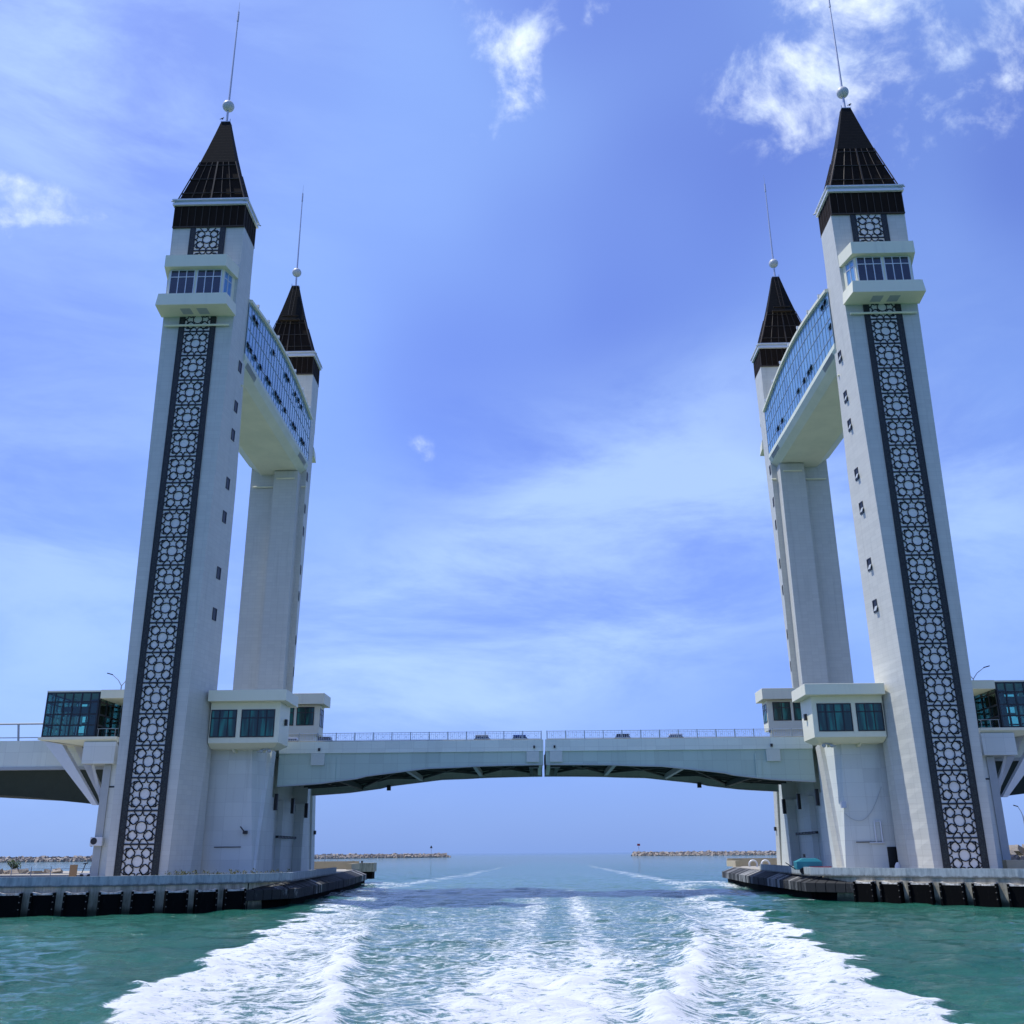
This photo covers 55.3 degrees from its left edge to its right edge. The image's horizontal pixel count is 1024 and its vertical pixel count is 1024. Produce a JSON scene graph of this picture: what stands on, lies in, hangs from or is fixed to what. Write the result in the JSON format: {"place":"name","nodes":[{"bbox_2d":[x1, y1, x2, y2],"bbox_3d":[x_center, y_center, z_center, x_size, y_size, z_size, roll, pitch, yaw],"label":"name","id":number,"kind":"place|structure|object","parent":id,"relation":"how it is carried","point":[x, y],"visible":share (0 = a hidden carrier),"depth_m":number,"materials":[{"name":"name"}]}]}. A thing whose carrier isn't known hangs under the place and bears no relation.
{"place":"outdoors","nodes":[
{"label":"outdoors","id":0,"kind":"place"},
{"bbox_2d":[105,4,260,875],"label":"tower","id":1,"kind":"structure","parent":0,"point":[157,824],"depth_m":133.67,"materials":[{"name":"concrete"}]},
{"bbox_2d":[168,270,195,292],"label":"balcony window","id":2,"kind":"structure","parent":1,"relation":"in","point":[181,281],"depth_m":142.44,"materials":[{"name":"blue glass"}]},
{"bbox_2d":[195,269,222,292],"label":"balcony window","id":3,"kind":"structure","parent":1,"relation":"in","point":[208,280],"depth_m":142.37,"materials":[{"name":"blue glass"}]},
{"bbox_2d":[212,607,216,620],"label":"window","id":4,"kind":"structure","parent":1,"relation":"in","point":[214,614],"depth_m":133.08,"materials":[{"name":"black"}]},
{"bbox_2d":[216,566,220,579],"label":"window","id":5,"kind":"structure","parent":1,"relation":"in","point":[218,575],"depth_m":134.96,"materials":[{"name":"black glass"}]},
{"bbox_2d":[222,510,226,523],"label":"window","id":6,"kind":"structure","parent":1,"relation":"in","point":[224,517],"depth_m":137.72,"materials":[{"name":"black glass"}]},
{"bbox_2d":[222,270,232,297],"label":"balcony window","id":7,"kind":"structure","parent":1,"relation":"in","point":[227,283],"depth_m":143.53,"materials":[{"name":"blue glass"}]},
{"bbox_2d":[226,477,229,489],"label":"window","id":8,"kind":"structure","parent":1,"relation":"in","point":[227,479],"depth_m":139.31,"materials":[{"name":"black glass"}]},
{"bbox_2d":[231,428,234,441],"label":"window","id":9,"kind":"structure","parent":1,"relation":"in","point":[233,431],"depth_m":141.89,"materials":[{"name":"black glass"}]},
{"bbox_2d":[234,400,237,413],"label":"window","id":10,"kind":"structure","parent":1,"relation":"in","point":[236,403],"depth_m":143.46,"materials":[{"name":"black glass"}]},
{"bbox_2d":[238,360,241,373],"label":"window","id":11,"kind":"structure","parent":1,"relation":"in","point":[240,364],"depth_m":145.55,"materials":[{"name":"black glass"}]},
{"bbox_2d":[239,299,312,474],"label":"skybridge","id":12,"kind":"object","parent":1,"relation":"attached to","point":[276,418],"visible":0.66,"depth_m":168.63,"materials":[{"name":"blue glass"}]},
{"bbox_2d":[233,193,322,692],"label":"tower","id":13,"kind":"structure","parent":0,"point":[265,657],"depth_m":181.03,"materials":[{"name":"concrete"}]},
{"bbox_2d":[0,851,1023,1023],"bbox_3d":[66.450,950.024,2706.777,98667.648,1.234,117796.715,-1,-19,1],"label":"water","id":14,"kind":"structure","parent":0,"point":[556,938],"depth_m":56.40,"materials":[{"name":"teal liquid"}]},
{"bbox_2d":[0,861,366,917],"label":"quay","id":15,"kind":"structure","parent":14,"relation":"in","point":[27,895],"depth_m":100.48,"materials":[{"name":"concrete"}]},
{"bbox_2d":[7,859,21,869],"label":"bush","id":16,"kind":"object","parent":15,"relation":"on","point":[15,865],"visible":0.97,"depth_m":167.19,"materials":[{"name":"green plant"}]},
{"bbox_2d":[10,866,90,876],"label":"fence","id":17,"kind":"object","parent":15,"relation":"on","point":[50,873],"visible":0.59,"depth_m":134.13,"materials":[{"name":"grey metal"}]},
{"bbox_2d":[69,865,77,876],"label":"plywood board","id":18,"kind":"object","parent":15,"relation":"on","point":[73,871],"visible":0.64,"depth_m":130.84,"materials":[{"name":"brown wood"}]},
{"bbox_2d":[79,862,89,875],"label":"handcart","id":19,"kind":"object","parent":15,"relation":"on","point":[83,874],"visible":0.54,"depth_m":130.31,"materials":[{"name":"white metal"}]},
{"bbox_2d":[81,742,315,875],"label":"bridge pier","id":20,"kind":"structure","parent":15,"relation":"on","point":[257,819],"depth_m":130.10,"materials":[{"name":"concrete"}]},
{"bbox_2d":[0,722,119,803],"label":"approach viaduct","id":21,"kind":"object","parent":20,"relation":"attached to","point":[35,770],"visible":0.38,"depth_m":139.42,"materials":[{"name":"grey concrete"}]},
{"bbox_2d":[38,689,124,804],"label":"glass lobby","id":22,"kind":"object","parent":20,"relation":"on","point":[66,710],"visible":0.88,"depth_m":132.56,"materials":[{"name":"teal glass"}]},
{"bbox_2d":[89,837,103,846],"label":"air conditioner","id":23,"kind":"object","parent":20,"relation":"attached to","point":[96,841],"visible":1,"depth_m":126.98,"materials":[{"name":"white metal"}]},
{"bbox_2d":[208,689,298,752],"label":"control cabin","id":24,"kind":"object","parent":20,"relation":"on","point":[257,720],"visible":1,"depth_m":128.88,"materials":[{"name":"beige paint"}]},
{"bbox_2d":[209,710,236,737],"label":"window","id":25,"kind":"structure","parent":24,"relation":"in","point":[222,722],"depth_m":128.86,"materials":[{"name":"teal glass"}]},
{"bbox_2d":[240,709,274,736],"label":"window","id":26,"kind":"structure","parent":24,"relation":"in","point":[254,722],"depth_m":128.78,"materials":[{"name":"teal glass"}]},
{"bbox_2d":[288,693,330,739],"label":"control cabin","id":27,"kind":"object","parent":20,"relation":"on","point":[307,715],"visible":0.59,"depth_m":158.52,"materials":[{"name":"beige paint"}]},
{"bbox_2d":[289,708,293,725],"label":"window","id":28,"kind":"structure","parent":27,"relation":"in","point":[291,720],"depth_m":158.67,"materials":[{"name":"teal glass"}]},
{"bbox_2d":[296,707,314,725],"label":"window","id":29,"kind":"structure","parent":27,"relation":"in","point":[305,715],"depth_m":158.71,"materials":[{"name":"teal glass"}]},
{"bbox_2d":[319,708,323,727],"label":"window","id":30,"kind":"structure","parent":27,"relation":"in","point":[321,711],"depth_m":160.08,"materials":[{"name":"blue glass"}]},
{"bbox_2d":[277,731,542,795],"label":"bridge leaf","id":31,"kind":"object","parent":20,"relation":"attached to","point":[317,767],"visible":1,"depth_m":137.44,"materials":[{"name":"grey metal"}]},
{"bbox_2d":[318,737,331,739],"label":"car","id":32,"kind":"object","parent":31,"relation":"on","point":[326,738],"visible":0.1,"depth_m":148.00,"materials":[{"name":"grey metal"}]},
{"bbox_2d":[474,735,489,739],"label":"car","id":33,"kind":"object","parent":31,"relation":"on","point":[483,737],"visible":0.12,"depth_m":147.51,"materials":[{"name":"white metal"}]},
{"bbox_2d":[155,868,289,874],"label":"weeds","id":34,"kind":"object","parent":15,"relation":"on","point":[232,872],"visible":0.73,"depth_m":105.83,"materials":[{"name":"green plant"}]},
{"bbox_2d":[0,853,450,861],"bbox_3d":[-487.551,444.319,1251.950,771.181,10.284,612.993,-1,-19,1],"label":"breakwater","id":35,"kind":"object","parent":14,"relation":"in","point":[74,858],"visible":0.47,"depth_m":1314.41,"materials":[{"name":"stone"}]},
{"bbox_2d":[356,861,376,883],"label":"mooring dolphin","id":36,"kind":"object","parent":14,"relation":"in","point":[369,869],"visible":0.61,"depth_m":199.96,"materials":[{"name":"concrete"}]},
{"bbox_2d":[631,850,776,855],"bbox_3d":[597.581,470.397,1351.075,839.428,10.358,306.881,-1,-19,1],"label":"breakwater","id":37,"kind":"object","parent":14,"relation":"in","point":[692,853],"visible":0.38,"depth_m":1435.16,"materials":[{"name":"stone"}]},
{"bbox_2d":[722,858,1023,907],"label":"quay","id":38,"kind":"structure","parent":14,"relation":"in","point":[981,887],"depth_m":109.93,"materials":[{"name":"concrete"}]},
{"bbox_2d":[748,860,757,866],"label":"hoop","id":39,"kind":"object","parent":38,"relation":"attached to","point":[755,861],"visible":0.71,"depth_m":183.46,"materials":[{"name":"white metal"}]},
{"bbox_2d":[785,854,830,873],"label":"compressor trailer","id":40,"kind":"object","parent":38,"relation":"on","point":[800,863],"visible":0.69,"depth_m":123.00,"materials":[{"name":"teal paint"}]},
{"bbox_2d":[773,733,1017,868],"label":"bridge pier","id":41,"kind":"structure","parent":38,"relation":"on","point":[837,813],"depth_m":128.28,"materials":[{"name":"concrete"}]},
{"bbox_2d":[544,728,815,791],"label":"bridge leaf","id":42,"kind":"object","parent":41,"relation":"attached to","point":[771,764],"visible":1,"depth_m":136.75,"materials":[{"name":"grey metal"}]},
{"bbox_2d":[668,734,682,737],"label":"car","id":43,"kind":"object","parent":42,"relation":"on","point":[669,736],"visible":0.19,"depth_m":147.40,"materials":[{"name":"white metal"}]},
{"bbox_2d":[755,688,802,736],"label":"control cabin","id":44,"kind":"object","parent":41,"relation":"on","point":[781,710],"visible":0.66,"depth_m":157.05,"materials":[{"name":"beige paint"}]},
{"bbox_2d":[762,704,767,723],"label":"window","id":45,"kind":"structure","parent":44,"relation":"in","point":[764,708],"depth_m":158.75,"materials":[{"name":"blue glass"}]},
{"bbox_2d":[772,702,791,720],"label":"window","id":46,"kind":"structure","parent":44,"relation":"in","point":[781,710],"depth_m":157.25,"materials":[{"name":"teal glass"}]},
{"bbox_2d":[793,702,801,719],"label":"window","id":47,"kind":"structure","parent":44,"relation":"in","point":[796,705],"depth_m":157.17,"materials":[{"name":"teal glass"}]},
{"bbox_2d":[791,683,886,747],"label":"control cabin","id":48,"kind":"object","parent":41,"relation":"on","point":[833,714],"visible":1,"depth_m":127.39,"materials":[{"name":"beige paint"}]},
{"bbox_2d":[816,703,853,731],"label":"window","id":49,"kind":"structure","parent":48,"relation":"in","point":[831,716],"depth_m":127.34,"materials":[{"name":"teal glass"}]},
{"bbox_2d":[855,703,884,730],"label":"window","id":50,"kind":"structure","parent":48,"relation":"in","point":[870,717],"depth_m":127.25,"materials":[{"name":"teal glass"}]},
{"bbox_2d":[887,847,897,867],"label":"doorway","id":51,"kind":"structure","parent":41,"relation":"in","point":[892,851],"depth_m":124.76,"materials":[{"name":"black"}]},
{"bbox_2d":[971,680,1023,796],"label":"glass lobby","id":52,"kind":"object","parent":41,"relation":"on","point":[992,702],"visible":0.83,"depth_m":130.43,"materials":[{"name":"teal glass"}]},
{"bbox_2d":[1002,860,1023,868],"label":"concrete block","id":53,"kind":"structure","parent":38,"relation":"on","point":[1013,864],"depth_m":119.18,"materials":[{"name":"grey concrete"}]},
{"bbox_2d":[995,713,1023,795],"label":"approach viaduct","id":54,"kind":"object","parent":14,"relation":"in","point":[1018,789],"visible":0.05,"depth_m":137.02,"materials":[{"name":"concrete"}]},
{"bbox_2d":[0,0,1023,856],"label":"sky","id":55,"kind":"structure","parent":0,"point":[535,254],"materials":[{"name":"blue"}]},
{"bbox_2d":[750,181,853,687],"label":"tower","id":56,"kind":"structure","parent":0,"point":[809,576],"depth_m":179.28,"materials":[{"name":"concrete"}]},
{"bbox_2d":[813,0,997,868],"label":"tower","id":57,"kind":"structure","parent":0,"point":[940,807],"depth_m":131.84,"materials":[{"name":"concrete"}]},
{"bbox_2d":[762,288,843,466],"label":"skybridge","id":58,"kind":"object","parent":57,"relation":"attached to","point":[801,410],"visible":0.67,"depth_m":166.58,"materials":[{"name":"blue glass"}]},
{"bbox_2d":[838,350,841,363],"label":"window","id":59,"kind":"structure","parent":57,"relation":"in","point":[839,353],"depth_m":143.60,"materials":[{"name":"black glass"}]},
{"bbox_2d":[843,390,847,402],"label":"window","id":60,"kind":"structure","parent":57,"relation":"in","point":[845,392],"depth_m":141.54,"materials":[{"name":"black glass"}]},
{"bbox_2d":[847,418,851,431],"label":"window","id":61,"kind":"structure","parent":57,"relation":"in","point":[849,424],"depth_m":139.89,"materials":[{"name":"black glass"}]},
{"bbox_2d":[845,258,855,285],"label":"balcony window","id":62,"kind":"structure","parent":57,"relation":"in","point":[849,267],"depth_m":141.75,"materials":[{"name":"blue glass"}]},
{"bbox_2d":[854,467,858,480],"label":"window","id":63,"kind":"structure","parent":57,"relation":"in","point":[856,472],"depth_m":137.44,"materials":[{"name":"black glass"}]},
{"bbox_2d":[859,501,863,514],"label":"window","id":64,"kind":"structure","parent":57,"relation":"in","point":[861,508],"depth_m":135.80,"materials":[{"name":"black glass"}]},
{"bbox_2d":[866,557,871,571],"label":"window","id":65,"kind":"structure","parent":57,"relation":"in","point":[869,565],"depth_m":133.16,"materials":[{"name":"black glass"}]},
{"bbox_2d":[855,256,883,279],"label":"balcony window","id":66,"kind":"structure","parent":57,"relation":"in","point":[868,268],"depth_m":140.54,"materials":[{"name":"blue glass"}]},
{"bbox_2d":[872,599,877,612],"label":"window","id":67,"kind":"structure","parent":57,"relation":"in","point":[875,607],"depth_m":131.32,"materials":[{"name":"black"}]},
{"bbox_2d":[883,256,911,279],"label":"balcony window","id":68,"kind":"structure","parent":57,"relation":"in","point":[896,267],"depth_m":140.47,"materials":[{"name":"blue glass"}]},
{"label":"ground","id":69,"kind":"structure","parent":0,"visible":0},
{"bbox_2d":[0,868,62,873],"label":"rock heap","id":70,"kind":"object","parent":69,"relation":"on","point":[26,870],"visible":0.32,"depth_m":165.99,"materials":[{"name":"grey stone"}]},
{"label":"ground","id":71,"kind":"structure","parent":0,"visible":0},
{"bbox_2d":[1009,844,1023,859],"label":"rock heap","id":72,"kind":"object","parent":71,"relation":"on","point":[1016,852],"visible":0.2,"depth_m":168.76,"materials":[{"name":"beige stone"}]}
]}

